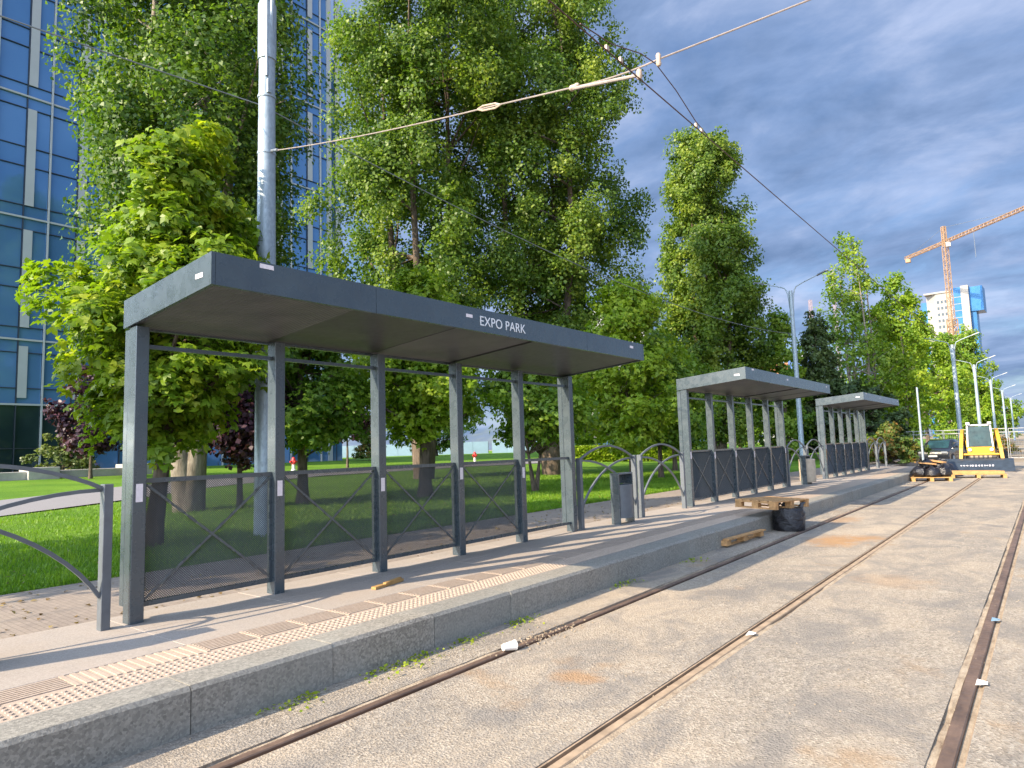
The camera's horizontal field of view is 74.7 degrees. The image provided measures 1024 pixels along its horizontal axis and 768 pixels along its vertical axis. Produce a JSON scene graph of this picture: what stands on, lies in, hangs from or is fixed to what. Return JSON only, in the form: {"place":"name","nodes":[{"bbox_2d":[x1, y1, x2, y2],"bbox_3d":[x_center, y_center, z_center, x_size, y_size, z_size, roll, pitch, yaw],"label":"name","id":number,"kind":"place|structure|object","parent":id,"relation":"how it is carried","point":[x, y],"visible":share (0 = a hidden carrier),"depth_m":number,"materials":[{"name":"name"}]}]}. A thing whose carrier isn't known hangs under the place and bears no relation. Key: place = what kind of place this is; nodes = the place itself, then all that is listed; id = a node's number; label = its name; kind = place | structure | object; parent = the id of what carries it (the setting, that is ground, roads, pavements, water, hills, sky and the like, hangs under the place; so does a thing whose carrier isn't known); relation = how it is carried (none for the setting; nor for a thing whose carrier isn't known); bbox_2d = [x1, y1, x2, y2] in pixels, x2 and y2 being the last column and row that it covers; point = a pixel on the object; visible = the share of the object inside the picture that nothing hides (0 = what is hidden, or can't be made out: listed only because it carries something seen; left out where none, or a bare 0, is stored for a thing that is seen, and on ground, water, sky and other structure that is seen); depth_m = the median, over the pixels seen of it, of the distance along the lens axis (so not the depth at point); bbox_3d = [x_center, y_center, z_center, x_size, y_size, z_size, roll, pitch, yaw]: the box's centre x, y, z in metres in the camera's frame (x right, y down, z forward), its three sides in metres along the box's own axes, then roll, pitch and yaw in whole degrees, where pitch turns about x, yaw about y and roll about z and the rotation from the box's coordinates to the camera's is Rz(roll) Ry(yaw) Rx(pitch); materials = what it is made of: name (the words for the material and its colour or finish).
{"place":"outdoors","nodes":[
{"label":"outdoors","id":0,"kind":"place"},
{"bbox_2d":[0,461,537,515],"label":"footpath","id":1,"kind":"structure","parent":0,"point":[69,501],"depth_m":20.38,"materials":[{"name":"concrete"}]},
{"bbox_2d":[0,458,929,638],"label":"walkway","id":2,"kind":"structure","parent":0,"point":[60,607],"depth_m":7.95,"materials":[{"name":"beige concrete"}]},
{"bbox_2d":[0,495,678,635],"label":"fallen leaves","id":3,"kind":"object","parent":2,"relation":"on","point":[89,604],"visible":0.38,"depth_m":7.95,"materials":[{"name":"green plant"}]},
{"bbox_2d":[0,438,1002,594],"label":"lawn","id":4,"kind":"structure","parent":0,"point":[15,489],"depth_m":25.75,"materials":[{"name":"plant"}]},
{"bbox_2d":[0,467,59,480],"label":"concrete seat","id":5,"kind":"object","parent":4,"relation":"on","point":[19,475],"visible":0.63,"depth_m":33.84,"materials":[{"name":"grey concrete"}]},
{"bbox_2d":[19,433,100,469],"bbox_3d":[-26.298,4.128,39.370,3.915,2.716,4.182,-6,-7,38],"label":"bush","id":6,"kind":"object","parent":4,"relation":"on","point":[57,454],"visible":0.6,"depth_m":38.74,"materials":[{"name":"green plant"}]},
{"bbox_2d":[41,364,122,478],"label":"plum tree","id":7,"kind":"object","parent":4,"relation":"on","point":[66,421],"visible":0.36,"depth_m":33.70,"materials":[{"name":"purple plant"}]},
{"bbox_2d":[60,463,151,477],"bbox_3d":[-23.181,4.807,37.162,1.500,0.620,5.600,-6,-7,38],"label":"concrete seat","id":8,"kind":"object","parent":4,"relation":"on","point":[117,470],"visible":0.32,"depth_m":36.95,"materials":[{"name":"grey concrete"}]},
{"bbox_2d":[14,114,289,546],"bbox_3d":[-6.013,-0.951,11.735,4.946,7.783,4.365,-6,-7,38],"label":"maple tree","id":9,"kind":"object","parent":4,"relation":"on","point":[178,217],"visible":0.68,"depth_m":10.82,"materials":[{"name":"green plant"}]},
{"bbox_2d":[43,0,338,512],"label":"poplar tree","id":10,"kind":"object","parent":4,"relation":"on","point":[182,41],"visible":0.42,"depth_m":16.54,"materials":[{"name":"green plant"}]},
{"bbox_2d":[196,379,294,506],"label":"plum tree","id":11,"kind":"object","parent":4,"relation":"on","point":[239,443],"visible":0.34,"depth_m":17.35,"materials":[{"name":"purple plant"}]},
{"bbox_2d":[254,0,276,536],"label":"lamp pole","id":12,"kind":"object","parent":4,"relation":"on","point":[266,97],"visible":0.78,"depth_m":12.97,"materials":[{"name":"metal"}]},
{"bbox_2d":[0,15,792,333],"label":"feeder cable","id":13,"kind":"object","parent":12,"relation":"hanging from","point":[318,135],"visible":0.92,"depth_m":13.92,"materials":[{"name":"metal"}]},
{"bbox_2d":[270,0,810,151],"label":"span wire","id":14,"kind":"object","parent":12,"relation":"attached to","point":[575,86],"visible":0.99,"depth_m":7.03,"materials":[{"name":"metal"}]},
{"bbox_2d":[548,0,1023,410],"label":"contact wire","id":15,"kind":"object","parent":14,"relation":"hanging from","point":[620,60],"visible":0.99,"depth_m":7.00,"materials":[{"name":"black metal"}]},
{"bbox_2d":[235,348,386,503],"bbox_3d":[-6.171,0.251,19.268,4.365,6.600,4.710,1,-6,-24],"label":"linden tree","id":16,"kind":"object","parent":4,"relation":"on","point":[315,417],"visible":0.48,"depth_m":18.28,"materials":[{"name":"green plant"}]},
{"bbox_2d":[351,427,370,458],"bbox_3d":[-12.962,5.337,60.620,3.128,3.463,3.474,0,-6,-16],"label":"bush","id":17,"kind":"object","parent":4,"relation":"on","point":[363,447],"visible":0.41,"depth_m":59.85,"materials":[{"name":"green plant"}]},
{"bbox_2d":[289,0,536,477],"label":"poplar tree","id":18,"kind":"object","parent":4,"relation":"on","point":[408,80],"visible":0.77,"depth_m":29.47,"materials":[{"name":"green plant"}]},
{"bbox_2d":[342,441,488,457],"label":"hoarding","id":19,"kind":"object","parent":4,"relation":"on","point":[472,447],"visible":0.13,"depth_m":111.94,"materials":[{"name":"metal"}]},
{"bbox_2d":[332,259,501,497],"bbox_3d":[-2.860,-0.123,20.450,5.202,7.438,4.974,-6,-7,38],"label":"linden tree","id":20,"kind":"object","parent":4,"relation":"on","point":[418,409],"visible":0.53,"depth_m":19.92,"materials":[{"name":"green plant"}]},
{"bbox_2d":[402,420,477,455],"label":"linden tree","id":21,"kind":"object","parent":4,"relation":"on","point":[444,445],"visible":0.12,"depth_m":85.99,"materials":[{"name":"green plant"}]},
{"bbox_2d":[416,0,656,474],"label":"poplar tree","id":22,"kind":"object","parent":4,"relation":"on","point":[561,59],"visible":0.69,"depth_m":31.66,"materials":[{"name":"green plant"}]},
{"bbox_2d":[472,369,600,491],"bbox_3d":[0.766,0.923,22.111,4.029,5.605,4.760,0,-6,-15],"label":"linden tree","id":23,"kind":"object","parent":4,"relation":"on","point":[541,422],"visible":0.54,"depth_m":21.11,"materials":[{"name":"green plant"}]},
{"bbox_2d":[572,275,695,471],"bbox_3d":[4.526,-0.196,26.158,5.032,8.321,5.210,-6,-7,38],"label":"linden tree","id":24,"kind":"object","parent":4,"relation":"on","point":[631,420],"visible":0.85,"depth_m":25.33,"materials":[{"name":"green plant"}]},
{"bbox_2d":[575,442,707,461],"bbox_3d":[9.637,5.034,48.682,11.893,1.558,1.324,-2,-6,7],"label":"hedge","id":25,"kind":"object","parent":4,"relation":"on","point":[600,455],"visible":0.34,"depth_m":48.63,"materials":[{"name":"green plant"}]},
{"bbox_2d":[600,323,714,477],"bbox_3d":[6.196,0.705,28.504,4.487,6.870,5.274,-6,-7,38],"label":"linden tree","id":26,"kind":"object","parent":4,"relation":"on","point":[673,435],"visible":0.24,"depth_m":27.79,"materials":[{"name":"green plant"}]},
{"bbox_2d":[646,338,723,469],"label":"linden tree","id":27,"kind":"object","parent":4,"relation":"on","point":[698,446],"visible":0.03,"depth_m":34.47,"materials":[{"name":"green plant"}]},
{"bbox_2d":[654,124,782,449],"bbox_3d":[14.628,-6.869,49.331,10.074,25.327,9.051,-6,-7,38],"label":"poplar tree","id":28,"kind":"object","parent":4,"relation":"on","point":[711,255],"visible":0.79,"depth_m":47.37,"materials":[{"name":"green plant"}]},
{"bbox_2d":[753,304,816,459],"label":"cypress tree","id":29,"kind":"object","parent":4,"relation":"on","point":[778,324],"visible":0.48,"depth_m":47.01,"materials":[{"name":"green plant"}]},
{"bbox_2d":[754,269,827,455],"bbox_3d":[17.623,-0.939,41.629,4.544,11.737,0.336,-6,-7,38],"label":"lamp pole","id":30,"kind":"object","parent":4,"relation":"on","point":[790,295],"visible":0.84,"depth_m":41.58,"materials":[{"name":"metal"}]},
{"bbox_2d":[793,310,845,453],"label":"cypress tree","id":31,"kind":"object","parent":4,"relation":"on","point":[817,350],"visible":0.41,"depth_m":48.56,"materials":[{"name":"green plant"}]},
{"bbox_2d":[797,378,913,454],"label":"tree","id":32,"kind":"object","parent":4,"relation":"on","point":[872,424],"visible":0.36,"depth_m":46.10,"materials":[{"name":"green plant"}]},
{"bbox_2d":[813,231,922,419],"bbox_3d":[31.263,-3.854,60.661,8.270,20.719,6.871,1,-6,-25],"label":"poplar tree","id":33,"kind":"object","parent":4,"relation":"on","point":[858,319],"visible":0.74,"depth_m":59.75,"materials":[{"name":"green plant"}]},
{"bbox_2d":[841,329,949,440],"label":"linden tree","id":34,"kind":"object","parent":4,"relation":"on","point":[939,406],"visible":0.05,"depth_m":74.92,"materials":[{"name":"green plant"}]},
{"bbox_2d":[856,270,937,444],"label":"poplar tree","id":35,"kind":"object","parent":4,"relation":"on","point":[905,392],"visible":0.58,"depth_m":60.98,"materials":[{"name":"green plant"}]},
{"bbox_2d":[896,317,979,442],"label":"linden tree","id":36,"kind":"object","parent":4,"relation":"on","point":[928,333],"visible":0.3,"depth_m":91.12,"materials":[{"name":"green plant"}]},
{"bbox_2d":[917,332,982,440],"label":"linden tree","id":37,"kind":"object","parent":4,"relation":"on","point":[971,403],"visible":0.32,"depth_m":112.32,"materials":[{"name":"green plant"}]},
{"bbox_2d":[934,323,1008,423],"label":"poplar tree","id":38,"kind":"object","parent":4,"relation":"on","point":[968,347],"visible":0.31,"depth_m":144.73,"materials":[{"name":"green plant"}]},
{"bbox_2d":[948,360,1006,431],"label":"linden tree","id":39,"kind":"object","parent":4,"relation":"on","point":[986,412],"visible":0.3,"depth_m":139.84,"materials":[{"name":"green plant"}]},
{"bbox_2d":[992,386,1023,437],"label":"linden tree","id":40,"kind":"object","parent":4,"relation":"on","point":[1019,412],"visible":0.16,"depth_m":179.52,"materials":[{"name":"green plant"}]},
{"bbox_2d":[98,462,1023,767],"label":"track bed","id":41,"kind":"object","parent":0,"point":[888,690],"visible":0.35,"depth_m":4.68,"materials":[{"name":"concrete"}]},
{"bbox_2d":[255,557,708,715],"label":"kerb weeds","id":42,"kind":"object","parent":41,"relation":"on","point":[395,663],"visible":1,"depth_m":5.06,"materials":[{"name":"green plant"}]},
{"bbox_2d":[206,478,935,767],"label":"tram rail","id":43,"kind":"object","parent":41,"relation":"on","point":[292,736],"visible":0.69,"depth_m":4.75,"materials":[{"name":"metal"}]},
{"bbox_2d":[189,522,1022,762],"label":"mortar crumbs","id":44,"kind":"object","parent":41,"relation":"on","point":[530,636],"visible":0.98,"depth_m":5.71,"materials":[{"name":"grey concrete"}]},
{"bbox_2d":[721,529,765,545],"bbox_3d":[3.693,2.467,10.787,0.227,0.124,1.456,-7,-7,42],"label":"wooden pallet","id":45,"kind":"object","parent":41,"relation":"on","point":[742,537],"visible":0.99,"depth_m":10.67,"materials":[{"name":"brown wood"}]},
{"bbox_2d":[536,475,986,767],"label":"tram rail","id":46,"kind":"object","parent":41,"relation":"on","point":[579,751],"visible":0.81,"depth_m":4.73,"materials":[{"name":"metal"}]},
{"bbox_2d":[772,502,805,531],"bbox_3d":[4.965,2.368,12.047,0.564,0.498,0.570,-6,-7,38],"label":"film bundle","id":47,"kind":"object","parent":41,"relation":"on","point":[789,519],"visible":0.89,"depth_m":11.83,"materials":[{"name":"black plastic"}]},
{"bbox_2d":[735,496,808,509],"bbox_3d":[4.749,2.164,12.233,1.350,0.144,0.750,6,-7,-43],"label":"pallet","id":48,"kind":"object","parent":47,"relation":"on","point":[772,502],"visible":0.96,"depth_m":11.97,"materials":[{"name":"brown wood"}]},
{"bbox_2d":[925,500,1023,767],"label":"tram rail","id":49,"kind":"object","parent":41,"relation":"on","point":[950,747],"visible":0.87,"depth_m":4.49,"materials":[{"name":"metal"}]},
{"bbox_2d":[948,422,1015,471],"bbox_3d":[21.110,2.820,30.362,2.390,2.175,4.200,-6,-7,34],"label":"loader","id":50,"kind":"object","parent":41,"relation":"on","point":[981,443],"visible":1,"depth_m":29.79,"materials":[{"name":"yellow metal"}]},
{"bbox_2d":[331,0,1023,449],"label":"sky","id":51,"kind":"structure","parent":0,"point":[888,124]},
{"bbox_2d":[489,434,1023,683],"bbox_3d":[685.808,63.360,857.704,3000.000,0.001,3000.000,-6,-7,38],"label":"ground","id":52,"kind":"structure","parent":0,"point":[1019,444],"depth_m":75.61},
{"bbox_2d":[0,0,341,472],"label":"office building","id":53,"kind":"structure","parent":52,"relation":"on","point":[39,151],"depth_m":45.71,"materials":[{"name":"blue glass"}]},
{"bbox_2d":[0,405,13,447],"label":"window","id":54,"kind":"structure","parent":53,"relation":"in","point":[6,411],"depth_m":42.95,"materials":[{"name":"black glass"}]},
{"bbox_2d":[0,351,16,386],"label":"window","id":55,"kind":"structure","parent":53,"relation":"in","point":[7,359],"depth_m":43.24,"materials":[{"name":"blue glass"}]},
{"bbox_2d":[0,285,17,325],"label":"window","id":56,"kind":"structure","parent":53,"relation":"in","point":[8,303],"depth_m":43.57,"materials":[{"name":"blue glass"}]},
{"bbox_2d":[0,265,19,286],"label":"window","id":57,"kind":"structure","parent":53,"relation":"in","point":[8,275],"depth_m":43.75,"materials":[{"name":"blue glass"}]},
{"bbox_2d":[0,226,20,266],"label":"window","id":58,"kind":"structure","parent":53,"relation":"in","point":[10,238],"depth_m":43.91,"materials":[{"name":"blue glass"}]},
{"bbox_2d":[0,160,23,203],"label":"window","id":59,"kind":"structure","parent":53,"relation":"in","point":[11,175],"depth_m":44.27,"materials":[{"name":"blue glass"}]},
{"bbox_2d":[0,140,24,164],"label":"window","id":60,"kind":"structure","parent":53,"relation":"in","point":[10,152],"depth_m":44.43,"materials":[{"name":"blue glass"}]},
{"bbox_2d":[0,101,25,145],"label":"window","id":61,"kind":"structure","parent":53,"relation":"in","point":[12,117],"depth_m":44.59,"materials":[{"name":"blue glass"}]},
{"bbox_2d":[0,89,26,106],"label":"window","id":62,"kind":"structure","parent":53,"relation":"in","point":[5,95],"depth_m":44.75,"materials":[{"name":"blue glass"}]},
{"bbox_2d":[0,76,26,94],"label":"window","id":63,"kind":"structure","parent":53,"relation":"in","point":[4,82],"depth_m":44.81,"materials":[{"name":"blue glass"}]},
{"bbox_2d":[0,38,28,83],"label":"window","id":64,"kind":"structure","parent":53,"relation":"in","point":[14,57],"depth_m":44.96,"materials":[{"name":"blue glass"}]},
{"bbox_2d":[1,19,29,46],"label":"window","id":65,"kind":"structure","parent":53,"relation":"in","point":[9,30],"depth_m":45.14,"materials":[{"name":"blue glass"}]},
{"bbox_2d":[2,0,30,27],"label":"window","id":66,"kind":"structure","parent":53,"relation":"in","point":[18,10],"depth_m":45.38,"materials":[{"name":"blue glass"}]},
{"bbox_2d":[14,449,37,471],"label":"window","id":67,"kind":"structure","parent":53,"relation":"in","point":[18,453],"depth_m":43.49,"materials":[{"name":"black glass"}]},
{"bbox_2d":[15,405,39,447],"bbox_3d":[-31.657,2.778,43.815,0.033,2.790,1.339,-6,-7,38],"label":"window","id":68,"kind":"structure","parent":53,"relation":"in","point":[27,417],"depth_m":43.80,"materials":[{"name":"green glass"}]},
{"bbox_2d":[16,389,40,403],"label":"window","id":69,"kind":"structure","parent":53,"relation":"in","point":[32,395],"depth_m":44.12,"materials":[{"name":"blue glass"}]},
{"bbox_2d":[17,354,41,388],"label":"window","id":70,"kind":"structure","parent":53,"relation":"in","point":[34,360],"depth_m":44.38,"materials":[{"name":"blue glass"}]},
{"bbox_2d":[19,328,42,339],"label":"window","id":71,"kind":"structure","parent":53,"relation":"in","point":[24,333],"depth_m":44.41,"materials":[{"name":"blue glass"}]},
{"bbox_2d":[22,232,45,267],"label":"window","id":72,"kind":"structure","parent":53,"relation":"in","point":[38,240],"depth_m":45.17,"materials":[{"name":"blue glass"}]},
{"bbox_2d":[23,218,46,232],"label":"window","id":73,"kind":"structure","parent":53,"relation":"in","point":[32,225],"depth_m":45.10,"materials":[{"name":"blue glass"}]},
{"bbox_2d":[24,169,48,209],"bbox_3d":[-32.150,-13.199,45.357,0.034,2.628,1.339,-6,-7,38],"label":"window","id":74,"kind":"structure","parent":53,"relation":"in","point":[41,178],"depth_m":45.56,"materials":[{"name":"blue glass"}]},
{"bbox_2d":[26,151,48,171],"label":"window","id":75,"kind":"structure","parent":53,"relation":"in","point":[42,159],"depth_m":45.76,"materials":[{"name":"blue glass"}]},
{"bbox_2d":[27,112,50,151],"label":"window","id":76,"kind":"structure","parent":53,"relation":"in","point":[43,121],"depth_m":45.95,"materials":[{"name":"blue glass"}]},
{"bbox_2d":[29,52,52,91],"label":"window","id":77,"kind":"structure","parent":53,"relation":"in","point":[45,83],"depth_m":46.35,"materials":[{"name":"blue glass"}]},
{"bbox_2d":[31,0,54,36],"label":"window","id":78,"kind":"structure","parent":53,"relation":"in","point":[47,10],"depth_m":46.76,"materials":[{"name":"blue glass"}]},
{"bbox_2d":[41,406,64,447],"bbox_3d":[-30.668,2.866,45.044,0.039,2.790,1.621,-6,-7,39],"label":"window","id":79,"kind":"structure","parent":53,"relation":"in","point":[47,427],"depth_m":44.77,"materials":[{"name":"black glass"}]},
{"bbox_2d":[43,355,70,388],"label":"window","id":80,"kind":"structure","parent":53,"relation":"in","point":[48,367],"depth_m":45.06,"materials":[{"name":"blue glass"}]},
{"bbox_2d":[48,235,74,274],"bbox_3d":[-31.037,-8.816,46.178,0.038,2.564,1.621,-6,-7,38],"label":"window","id":81,"kind":"structure","parent":53,"relation":"in","point":[57,247],"depth_m":46.14,"materials":[{"name":"blue glass"}]},
{"bbox_2d":[49,224,74,238],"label":"window","id":82,"kind":"structure","parent":53,"relation":"in","point":[53,229],"depth_m":46.29,"materials":[{"name":"blue glass"}]},
{"bbox_2d":[50,174,76,214],"bbox_3d":[-31.172,-13.110,46.594,0.042,2.628,1.621,-6,-7,39],"label":"window","id":83,"kind":"structure","parent":53,"relation":"in","point":[59,184],"depth_m":46.53,"materials":[{"name":"blue glass"}]},
{"bbox_2d":[51,155,77,178],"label":"window","id":84,"kind":"structure","parent":53,"relation":"in","point":[62,166],"depth_m":46.76,"materials":[{"name":"blue glass"}]},
{"bbox_2d":[52,118,78,160],"bbox_3d":[-31.293,-17.122,46.979,0.035,2.628,1.621,-6,-7,39],"label":"window","id":85,"kind":"structure","parent":53,"relation":"in","point":[63,144],"depth_m":46.95,"materials":[{"name":"blue glass"}]},
{"bbox_2d":[54,60,80,101],"bbox_3d":[-31.425,-21.442,47.395,0.031,2.596,1.621,-6,-7,38],"label":"window","id":86,"kind":"structure","parent":53,"relation":"in","point":[60,91],"depth_m":47.20,"materials":[{"name":"blue glass"}]},
{"bbox_2d":[56,5,81,47],"bbox_3d":[-31.546,-25.406,47.777,0.034,2.596,1.621,-6,-7,38],"label":"window","id":87,"kind":"structure","parent":53,"relation":"in","point":[59,19],"depth_m":47.61,"materials":[{"name":"blue glass"}]},
{"bbox_2d":[0,466,909,690],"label":"platform","id":88,"kind":"structure","parent":52,"relation":"on","point":[30,658],"depth_m":6.18,"materials":[{"name":"grey concrete"}]},
{"bbox_2d":[0,464,113,630],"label":"railing","id":89,"kind":"object","parent":88,"relation":"on","point":[102,593],"visible":1,"depth_m":5.32,"materials":[{"name":"metal"}]},
{"bbox_2d":[119,251,643,624],"bbox_3d":[-0.654,0.689,7.846,1.518,2.835,6.702,-6,-7,38],"label":"tram shelter","id":90,"kind":"object","parent":88,"relation":"on","point":[277,309],"visible":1,"depth_m":6.69,"materials":[{"name":"paint"}]},
{"bbox_2d":[0,467,913,722],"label":"tactile paving","id":91,"kind":"structure","parent":88,"relation":"on","point":[33,698],"depth_m":5.14,"materials":[{"name":"beige concrete"}]},
{"bbox_2d":[576,445,638,529],"bbox_3d":[1.672,1.725,11.567,0.085,1.345,1.910,-6,-7,38],"label":"railing","id":92,"kind":"object","parent":88,"relation":"on","point":[581,501],"visible":0.92,"depth_m":11.19,"materials":[{"name":"metal"}]},
{"bbox_2d":[610,472,634,524],"bbox_3d":[1.934,1.958,11.546,0.250,0.860,0.500,-6,-7,38],"label":"litter bin","id":93,"kind":"object","parent":88,"relation":"on","point":[622,500],"visible":1,"depth_m":11.40,"materials":[{"name":"metal"}]},
{"bbox_2d":[637,443,686,516],"bbox_3d":[2.963,1.841,13.181,0.085,1.345,1.910,-6,-7,38],"label":"railing","id":94,"kind":"object","parent":88,"relation":"on","point":[642,490],"visible":1,"depth_m":12.99,"materials":[{"name":"metal"}]},
{"bbox_2d":[676,367,829,506],"bbox_3d":[6.240,1.308,16.472,1.515,2.835,6.702,-6,-7,38],"label":"tram shelter","id":95,"kind":"object","parent":88,"relation":"on","point":[733,470],"visible":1,"depth_m":15.88,"materials":[{"name":"paint"}]},
{"bbox_2d":[798,455,816,484],"bbox_3d":[8.893,2.580,20.213,0.476,0.860,0.504,-6,-7,38],"label":"litter bin","id":96,"kind":"object","parent":88,"relation":"on","point":[807,468],"visible":1,"depth_m":20.03,"materials":[{"name":"metal"}]},
{"bbox_2d":[815,392,898,478],"bbox_3d":[13.135,1.928,25.098,1.515,2.835,6.702,-6,-7,38],"label":"tram shelter","id":97,"kind":"object","parent":88,"relation":"on","point":[844,458],"visible":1,"depth_m":24.75,"materials":[{"name":"paint"}]},
{"bbox_2d":[0,466,916,767],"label":"kerb","id":98,"kind":"structure","parent":52,"relation":"on","point":[110,728],"depth_m":4.58,"materials":[{"name":"concrete"}]},
{"bbox_2d":[867,420,931,463],"bbox_3d":[21.145,3.379,37.359,3.662,2.758,3.141,0,-6,-19],"label":"bush","id":99,"kind":"object","parent":52,"relation":"on","point":[890,435],"visible":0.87,"depth_m":36.72,"materials":[{"name":"green plant"}]},
{"bbox_2d":[917,439,965,461],"bbox_3d":[27.165,4.229,42.315,4.455,1.495,2.060,3,-8,-43],"label":"parked car","id":100,"kind":"object","parent":52,"relation":"on","point":[944,448],"visible":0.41,"depth_m":41.25,"materials":[{"name":"paint"}]},
{"bbox_2d":[924,332,979,439],"bbox_3d":[42.180,0.906,63.668,4.544,11.237,0.420,-6,-7,38],"label":"lamp pole","id":101,"kind":"object","parent":52,"relation":"on","point":[957,400],"visible":0.81,"depth_m":63.59,"materials":[{"name":"metal"}]},
{"bbox_2d":[921,285,986,437],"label":"tower block","id":102,"kind":"structure","parent":52,"relation":"on","point":[970,304],"depth_m":410.24,"materials":[{"name":"concrete"}]},
{"bbox_2d":[904,206,1023,339],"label":"tower crane","id":103,"kind":"object","parent":52,"relation":"on","point":[947,244],"visible":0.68,"depth_m":376.73,"materials":[{"name":"metal"}]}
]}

